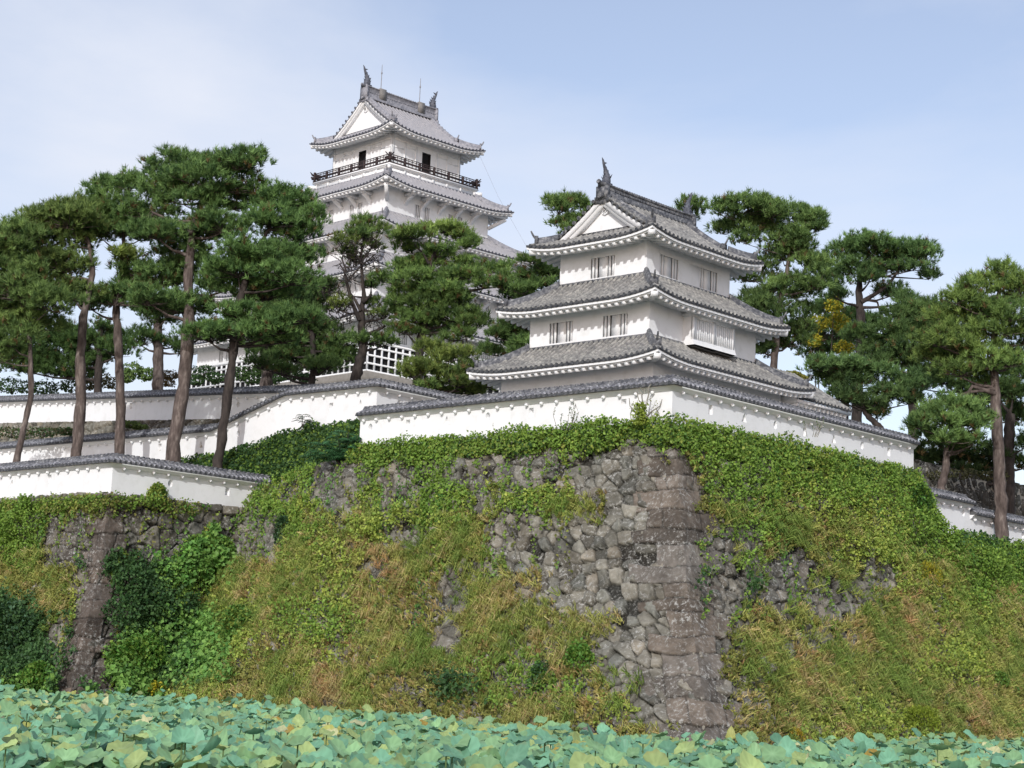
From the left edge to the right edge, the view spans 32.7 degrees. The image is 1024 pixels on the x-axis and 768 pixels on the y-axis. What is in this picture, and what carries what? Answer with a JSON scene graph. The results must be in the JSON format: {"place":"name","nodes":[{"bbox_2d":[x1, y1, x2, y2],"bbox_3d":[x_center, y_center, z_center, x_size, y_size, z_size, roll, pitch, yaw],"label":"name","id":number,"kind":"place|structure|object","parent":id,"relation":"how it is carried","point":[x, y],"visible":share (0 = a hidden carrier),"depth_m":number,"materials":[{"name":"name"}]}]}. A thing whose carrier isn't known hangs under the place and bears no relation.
{"place":"outdoors","nodes":[
{"label":"outdoors","id":0,"kind":"place"},
{"bbox_2d":[86,372,115,390],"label":"shrub","id":1,"kind":"object","parent":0,"point":[106,379],"visible":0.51,"depth_m":113.00,"materials":[{"name":"green plant"}]},
{"bbox_2d":[123,360,152,383],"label":"shrub","id":2,"kind":"object","parent":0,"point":[139,370],"visible":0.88,"depth_m":117.31,"materials":[{"name":"green plant"}]},
{"bbox_2d":[163,369,177,387],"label":"shrub","id":3,"kind":"object","parent":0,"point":[168,377],"visible":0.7,"depth_m":116.38,"materials":[{"name":"green plant"}]},
{"bbox_2d":[190,364,224,385],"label":"shrub","id":4,"kind":"object","parent":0,"point":[203,378],"visible":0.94,"depth_m":112.42,"materials":[{"name":"green plant"}]},
{"bbox_2d":[235,364,261,385],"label":"shrub","id":5,"kind":"object","parent":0,"point":[252,373],"visible":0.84,"depth_m":111.57,"materials":[{"name":"green plant"}]},
{"bbox_2d":[272,369,317,384],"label":"shrub","id":6,"kind":"object","parent":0,"point":[277,378],"visible":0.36,"depth_m":109.35,"materials":[{"name":"green plant"}]},
{"bbox_2d":[0,0,1023,484],"label":"sky","id":7,"kind":"structure","parent":0,"point":[905,117],"materials":[{"name":"blue"}]},
{"bbox_2d":[919,466,1023,508],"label":"terrace ground","id":8,"kind":"structure","parent":0,"point":[979,481],"depth_m":89.12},
{"bbox_2d":[672,192,709,221],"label":"pine tree","id":9,"kind":"object","parent":8,"relation":"on","point":[696,203],"visible":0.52,"depth_m":94.81,"materials":[{"name":"green plant"}]},
{"bbox_2d":[701,187,842,368],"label":"pine tree","id":10,"kind":"object","parent":8,"relation":"on","point":[765,213],"visible":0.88,"depth_m":87.70,"materials":[{"name":"green plant"}]},
{"bbox_2d":[795,349,938,427],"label":"pine tree","id":11,"kind":"object","parent":8,"relation":"on","point":[850,372],"visible":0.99,"depth_m":85.78,"materials":[{"name":"green plant"}]},
{"bbox_2d":[817,226,944,422],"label":"pine tree","id":12,"kind":"object","parent":8,"relation":"on","point":[898,255],"visible":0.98,"depth_m":99.16,"materials":[{"name":"green plant"}]},
{"bbox_2d":[837,292,961,458],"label":"pine tree","id":13,"kind":"object","parent":8,"relation":"on","point":[898,323],"visible":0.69,"depth_m":93.28,"materials":[{"name":"green plant"}]},
{"bbox_2d":[894,291,1023,428],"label":"pine tree","id":14,"kind":"object","parent":8,"relation":"on","point":[958,385],"visible":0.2,"depth_m":109.30,"materials":[{"name":"green plant"}]},
{"bbox_2d":[924,468,1010,481],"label":"shrub","id":15,"kind":"object","parent":8,"relation":"on","point":[982,477],"visible":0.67,"depth_m":86.51,"materials":[{"name":"green plant"}]},
{"bbox_2d":[914,459,1023,516],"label":"stone wall","id":16,"kind":"structure","parent":8,"relation":"on","point":[985,497],"depth_m":89.01,"materials":[{"name":"grey stone"}]},
{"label":"terrace ground","id":17,"kind":"structure","parent":0,"visible":0},
{"bbox_2d":[0,426,72,439],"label":"shrub","id":18,"kind":"object","parent":17,"relation":"on","point":[63,431],"visible":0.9,"depth_m":94.46,"materials":[{"name":"green plant"}]},
{"bbox_2d":[0,376,75,394],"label":"shrub","id":19,"kind":"object","parent":17,"relation":"on","point":[22,389],"visible":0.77,"depth_m":111.17,"materials":[{"name":"green plant"}]},
{"bbox_2d":[0,312,147,391],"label":"pine tree","id":20,"kind":"object","parent":17,"relation":"on","point":[48,356],"visible":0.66,"depth_m":109.52,"materials":[{"name":"green plant"}]},
{"bbox_2d":[126,305,194,389],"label":"pine tree","id":21,"kind":"object","parent":17,"relation":"on","point":[155,337],"visible":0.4,"depth_m":113.49,"materials":[{"name":"green plant"}]},
{"bbox_2d":[0,383,325,422],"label":"plaster fence","id":22,"kind":"object","parent":17,"relation":"on","point":[204,403],"visible":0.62,"depth_m":99.28,"materials":[{"name":"paint"}]},
{"bbox_2d":[0,378,463,462],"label":"plaster fence","id":23,"kind":"object","parent":17,"relation":"on","point":[326,403],"visible":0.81,"depth_m":84.13,"materials":[{"name":"paint"}]},
{"bbox_2d":[244,271,344,385],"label":"pine tree","id":24,"kind":"object","parent":17,"relation":"on","point":[266,379],"visible":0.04,"depth_m":104.03,"materials":[{"name":"green plant"}]},
{"bbox_2d":[239,281,358,383],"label":"pine tree","id":25,"kind":"object","parent":17,"relation":"on","point":[335,353],"visible":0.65,"depth_m":100.40,"materials":[{"name":"green plant"}]},
{"bbox_2d":[179,65,532,394],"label":"castle keep","id":26,"kind":"structure","parent":17,"relation":"on","point":[399,159],"depth_m":129.63,"materials":[{"name":"white paint"}]},
{"bbox_2d":[219,350,223,361],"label":"window","id":27,"kind":"structure","parent":26,"relation":"in","point":[220,352],"depth_m":129.57,"materials":[{"name":"white paint"}]},
{"bbox_2d":[329,209,333,221],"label":"window","id":28,"kind":"structure","parent":26,"relation":"in","point":[331,211],"depth_m":130.62,"materials":[{"name":"white paint"}]},
{"bbox_2d":[349,205,353,217],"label":"window","id":29,"kind":"structure","parent":26,"relation":"in","point":[351,206],"depth_m":129.00,"materials":[{"name":"white paint"}]},
{"bbox_2d":[357,202,362,214],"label":"window","id":30,"kind":"structure","parent":26,"relation":"in","point":[359,209],"depth_m":128.36,"materials":[{"name":"white paint"}]},
{"bbox_2d":[358,152,365,168],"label":"doorway","id":31,"kind":"structure","parent":26,"relation":"in","point":[362,156],"depth_m":132.03,"materials":[{"name":"black"}]},
{"bbox_2d":[401,331,406,344],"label":"window","id":32,"kind":"structure","parent":26,"relation":"in","point":[403,339],"depth_m":119.53,"materials":[{"name":"white paint"}]},
{"bbox_2d":[411,333,416,345],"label":"window","id":33,"kind":"structure","parent":26,"relation":"in","point":[414,335],"depth_m":120.15,"materials":[{"name":"white paint"}]},
{"bbox_2d":[415,204,420,218],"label":"window","id":34,"kind":"structure","parent":26,"relation":"in","point":[417,207],"depth_m":128.25,"materials":[{"name":"white paint"}]},
{"bbox_2d":[421,153,430,172],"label":"doorway","id":35,"kind":"structure","parent":26,"relation":"in","point":[426,159],"depth_m":131.93,"materials":[{"name":"black"}]},
{"bbox_2d":[424,207,429,220],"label":"window","id":36,"kind":"structure","parent":26,"relation":"in","point":[426,211],"depth_m":128.88,"materials":[{"name":"white paint"}]},
{"bbox_2d":[317,210,401,380],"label":"pine tree","id":37,"kind":"object","parent":17,"relation":"on","point":[362,228],"visible":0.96,"depth_m":98.98,"materials":[{"name":"green plant"}]},
{"bbox_2d":[366,216,517,384],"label":"pine tree","id":38,"kind":"object","parent":17,"relation":"on","point":[448,295],"visible":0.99,"depth_m":96.47,"materials":[{"name":"green plant"}]},
{"bbox_2d":[387,334,497,395],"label":"pine tree","id":39,"kind":"object","parent":17,"relation":"on","point":[437,367],"visible":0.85,"depth_m":84.32,"materials":[{"name":"green plant"}]},
{"bbox_2d":[474,250,559,356],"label":"pine tree","id":40,"kind":"object","parent":17,"relation":"on","point":[514,337],"visible":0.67,"depth_m":89.45,"materials":[{"name":"green plant"}]},
{"bbox_2d":[538,188,592,233],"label":"pine tree","id":41,"kind":"object","parent":17,"relation":"on","point":[564,201],"visible":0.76,"depth_m":100.89,"materials":[{"name":"green plant"}]},
{"bbox_2d":[786,370,808,379],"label":"shrub","id":42,"kind":"object","parent":17,"relation":"on","point":[801,375],"visible":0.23,"depth_m":85.36,"materials":[{"name":"green plant"}]},
{"bbox_2d":[807,296,854,408],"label":"broadleaf tree","id":43,"kind":"object","parent":17,"relation":"on","point":[826,321],"visible":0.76,"depth_m":105.87,"materials":[{"name":"green plant"}]},
{"bbox_2d":[793,261,909,418],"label":"pine tree","id":44,"kind":"object","parent":17,"relation":"on","point":[849,311],"visible":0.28,"depth_m":113.75,"materials":[{"name":"green plant"}]},
{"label":"terrace ground","id":45,"kind":"structure","parent":0,"visible":0},
{"bbox_2d":[0,212,95,461],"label":"pine tree","id":46,"kind":"object","parent":45,"relation":"on","point":[27,294],"visible":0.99,"depth_m":84.03,"materials":[{"name":"green plant"}]},
{"bbox_2d":[1,188,113,456],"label":"pine tree","id":47,"kind":"object","parent":45,"relation":"on","point":[62,259],"visible":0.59,"depth_m":86.45,"materials":[{"name":"green plant"}]},
{"bbox_2d":[53,163,174,453],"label":"pine tree","id":48,"kind":"object","parent":45,"relation":"on","point":[105,186],"visible":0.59,"depth_m":87.82,"materials":[{"name":"green plant"}]},
{"bbox_2d":[0,453,274,506],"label":"plaster fence","id":49,"kind":"object","parent":45,"relation":"on","point":[127,474],"visible":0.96,"depth_m":77.90,"materials":[{"name":"paint"}]},
{"bbox_2d":[146,481,168,503],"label":"shrub","id":50,"kind":"object","parent":45,"relation":"on","point":[159,486],"visible":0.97,"depth_m":76.37,"materials":[{"name":"green plant"}]},
{"bbox_2d":[109,140,276,462],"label":"pine tree","id":51,"kind":"object","parent":45,"relation":"on","point":[177,174],"visible":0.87,"depth_m":85.91,"materials":[{"name":"green plant"}]},
{"bbox_2d":[169,176,333,467],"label":"pine tree","id":52,"kind":"object","parent":45,"relation":"on","point":[249,259],"visible":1,"depth_m":83.77,"materials":[{"name":"green plant"}]},
{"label":"terrace ground","id":53,"kind":"structure","parent":0,"visible":0},
{"bbox_2d":[355,374,919,468],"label":"plaster fence","id":54,"kind":"object","parent":53,"relation":"on","point":[674,393],"visible":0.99,"depth_m":68.98,"materials":[{"name":"paint"}]},
{"bbox_2d":[553,402,578,429],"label":"tall weed","id":55,"kind":"object","parent":54,"relation":"attached to","point":[568,416],"visible":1,"depth_m":66.22,"materials":[{"name":"green plant"}]},
{"bbox_2d":[627,384,661,425],"bbox_3d":[4.849,0.760,63.815,1.322,1.622,0.530,2,-10,0],"label":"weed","id":56,"kind":"object","parent":54,"relation":"attached to","point":[640,413],"visible":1,"depth_m":63.71,"materials":[{"name":"green plant"}]},
{"bbox_2d":[803,416,823,436],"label":"tall weed","id":57,"kind":"object","parent":54,"relation":"attached to","point":[821,427],"visible":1,"depth_m":67.23,"materials":[{"name":"grey plant"}]},
{"bbox_2d":[466,158,852,417],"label":"corner turret","id":58,"kind":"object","parent":53,"relation":"on","point":[641,289],"visible":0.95,"depth_m":71.20,"materials":[{"name":"white paint"}]},
{"bbox_2d":[549,321,572,343],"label":"window","id":59,"kind":"structure","parent":58,"relation":"in","point":[559,332],"depth_m":71.71,"materials":[{"name":"white paint"}]},
{"bbox_2d":[590,255,614,278],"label":"window","id":60,"kind":"structure","parent":58,"relation":"in","point":[601,266],"depth_m":71.78,"materials":[{"name":"white paint"}]},
{"bbox_2d":[602,313,627,336],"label":"window","id":61,"kind":"structure","parent":58,"relation":"in","point":[613,325],"depth_m":69.81,"materials":[{"name":"white paint"}]},
{"bbox_2d":[659,254,678,279],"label":"window","id":62,"kind":"structure","parent":58,"relation":"in","point":[668,266],"depth_m":71.31,"materials":[{"name":"white paint"}]},
{"bbox_2d":[699,267,716,292],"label":"window","id":63,"kind":"structure","parent":58,"relation":"in","point":[707,278],"depth_m":73.29,"materials":[{"name":"white paint"}]},
{"bbox_2d":[682,312,737,357],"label":"bay window","id":64,"kind":"structure","parent":58,"relation":"in","point":[706,334],"depth_m":70.62,"materials":[{"name":"white paint"}]},
{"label":"terrace ground","id":65,"kind":"structure","parent":0,"visible":0},
{"bbox_2d":[898,388,1000,489],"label":"pine tree","id":66,"kind":"object","parent":65,"relation":"on","point":[954,438],"visible":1,"depth_m":78.01,"materials":[{"name":"green plant"}]},
{"bbox_2d":[930,487,976,533],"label":"plaster fence","id":67,"kind":"object","parent":65,"relation":"on","point":[955,507],"visible":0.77,"depth_m":78.08,"materials":[{"name":"paint"}]},
{"bbox_2d":[904,252,1023,539],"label":"pine tree","id":68,"kind":"object","parent":65,"relation":"on","point":[967,294],"visible":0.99,"depth_m":81.03,"materials":[{"name":"green plant"}]},
{"bbox_2d":[914,371,1023,514],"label":"pine tree","id":69,"kind":"object","parent":65,"relation":"on","point":[1012,411],"visible":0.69,"depth_m":90.78,"materials":[{"name":"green plant"}]},
{"bbox_2d":[970,506,1023,542],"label":"plaster fence","id":70,"kind":"object","parent":65,"relation":"on","point":[982,519],"visible":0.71,"depth_m":80.47,"materials":[{"name":"paint"}]},
{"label":"grass bank","id":71,"kind":"structure","parent":0,"visible":0},
{"bbox_2d":[292,414,313,426],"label":"sapling","id":72,"kind":"object","parent":71,"relation":"on","point":[305,421],"visible":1,"depth_m":80.60,"materials":[{"name":"grey plant"}]},
{"bbox_2d":[298,430,361,465],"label":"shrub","id":73,"kind":"object","parent":71,"relation":"on","point":[334,453],"visible":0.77,"depth_m":74.72,"materials":[{"name":"green plant"}]},
{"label":"terrace ground","id":74,"kind":"structure","parent":0,"visible":0},
{"bbox_2d":[0,419,219,441],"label":"stone wall","id":75,"kind":"structure","parent":74,"relation":"on","point":[94,427],"depth_m":101.52,"materials":[{"name":"grey stone"}]},
{"bbox_2d":[125,420,148,429],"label":"shrub","id":76,"kind":"object","parent":74,"relation":"on","point":[133,425],"visible":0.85,"depth_m":92.23,"materials":[{"name":"green plant"}]},
{"label":"water","id":77,"kind":"structure","parent":0,"visible":0},
{"bbox_2d":[0,491,248,693],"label":"stone wall","id":78,"kind":"structure","parent":77,"relation":"in","point":[92,636],"depth_m":74.45,"materials":[{"name":"grey stone"}]},
{"bbox_2d":[0,598,37,654],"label":"shrub","id":79,"kind":"object","parent":78,"relation":"on","point":[19,615],"visible":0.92,"depth_m":72.64,"materials":[{"name":"green plant"}]},
{"bbox_2d":[18,660,57,684],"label":"shrub","id":80,"kind":"object","parent":78,"relation":"on","point":[27,672],"visible":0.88,"depth_m":69.33,"materials":[{"name":"green plant"}]},
{"bbox_2d":[102,630,168,670],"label":"shrub","id":81,"kind":"object","parent":78,"relation":"on","point":[143,642],"visible":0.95,"depth_m":71.24,"materials":[{"name":"green plant"}]},
{"bbox_2d":[147,680,168,695],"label":"shrub","id":82,"kind":"object","parent":78,"relation":"on","point":[155,684],"visible":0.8,"depth_m":70.76,"materials":[{"name":"yellow plant"}]},
{"bbox_2d":[0,679,1023,767],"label":"lotus leaves","id":83,"kind":"object","parent":77,"relation":"on","point":[64,729],"visible":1,"depth_m":32.39,"materials":[{"name":"green plant"}]},
{"bbox_2d":[176,426,1023,743],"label":"stone wall","id":84,"kind":"structure","parent":77,"relation":"in","point":[636,560],"depth_m":61.53,"materials":[{"name":"grey stone"}]},
{"bbox_2d":[184,531,236,556],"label":"shrub","id":85,"kind":"object","parent":84,"relation":"on","point":[226,542],"visible":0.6,"depth_m":77.28,"materials":[{"name":"green plant"}]},
{"bbox_2d":[218,603,256,645],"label":"shrub","id":86,"kind":"object","parent":84,"relation":"attached to","point":[233,616],"visible":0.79,"depth_m":70.98,"materials":[{"name":"green plant"}]},
{"bbox_2d":[272,513,289,544],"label":"shrub","id":87,"kind":"object","parent":84,"relation":"on","point":[282,519],"visible":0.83,"depth_m":74.76,"materials":[{"name":"green plant"}]},
{"bbox_2d":[0,411,1023,744],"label":"ivy and weeds","id":88,"kind":"object","parent":84,"relation":"on","point":[190,639],"visible":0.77,"depth_m":69.22,"materials":[{"name":"green plant"}]},
{"bbox_2d":[0,448,1023,744],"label":"dry grass","id":89,"kind":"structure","parent":84,"relation":"on","point":[880,636],"depth_m":64.03,"materials":[{"name":"green plant"}]},
{"bbox_2d":[526,659,552,693],"bbox_3d":[0.967,9.729,57.913,1.035,1.180,0.962,2,-10,0],"label":"shrub","id":90,"kind":"object","parent":84,"relation":"on","point":[537,666],"visible":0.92,"depth_m":57.75,"materials":[{"name":"green plant"}]},
{"bbox_2d":[559,637,596,675],"bbox_3d":[2.197,9.033,57.610,0.937,1.348,1.495,11,-13,-41],"label":"shrub","id":91,"kind":"object","parent":84,"relation":"on","point":[578,651],"visible":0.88,"depth_m":57.44,"materials":[{"name":"green plant"}]},
{"bbox_2d":[790,726,805,741],"bbox_3d":[8.893,11.013,54.512,0.710,0.688,0.700,2,-10,0],"label":"shrub","id":92,"kind":"object","parent":84,"relation":"on","point":[801,733],"visible":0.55,"depth_m":54.44,"materials":[{"name":"orange plant"}]},
{"bbox_2d":[906,483,934,516],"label":"shrub","id":93,"kind":"object","parent":84,"relation":"on","point":[919,490],"visible":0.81,"depth_m":73.84,"materials":[{"name":"green plant"}]},
{"bbox_2d":[901,704,940,729],"bbox_3d":[14.299,11.685,61.109,1.104,1.003,2.379,-6,-13,41],"label":"shrub","id":94,"kind":"object","parent":84,"relation":"on","point":[923,710],"visible":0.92,"depth_m":60.85,"materials":[{"name":"green plant"}]},
{"bbox_2d":[918,559,944,584],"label":"shrub","id":95,"kind":"object","parent":84,"relation":"on","point":[931,566],"visible":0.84,"depth_m":70.84,"materials":[{"name":"green plant"}]},
{"bbox_2d":[992,670,1010,686],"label":"shrub","id":96,"kind":"object","parent":84,"relation":"on","point":[1004,676],"visible":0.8,"depth_m":68.64,"materials":[{"name":"green plant"}]}
]}

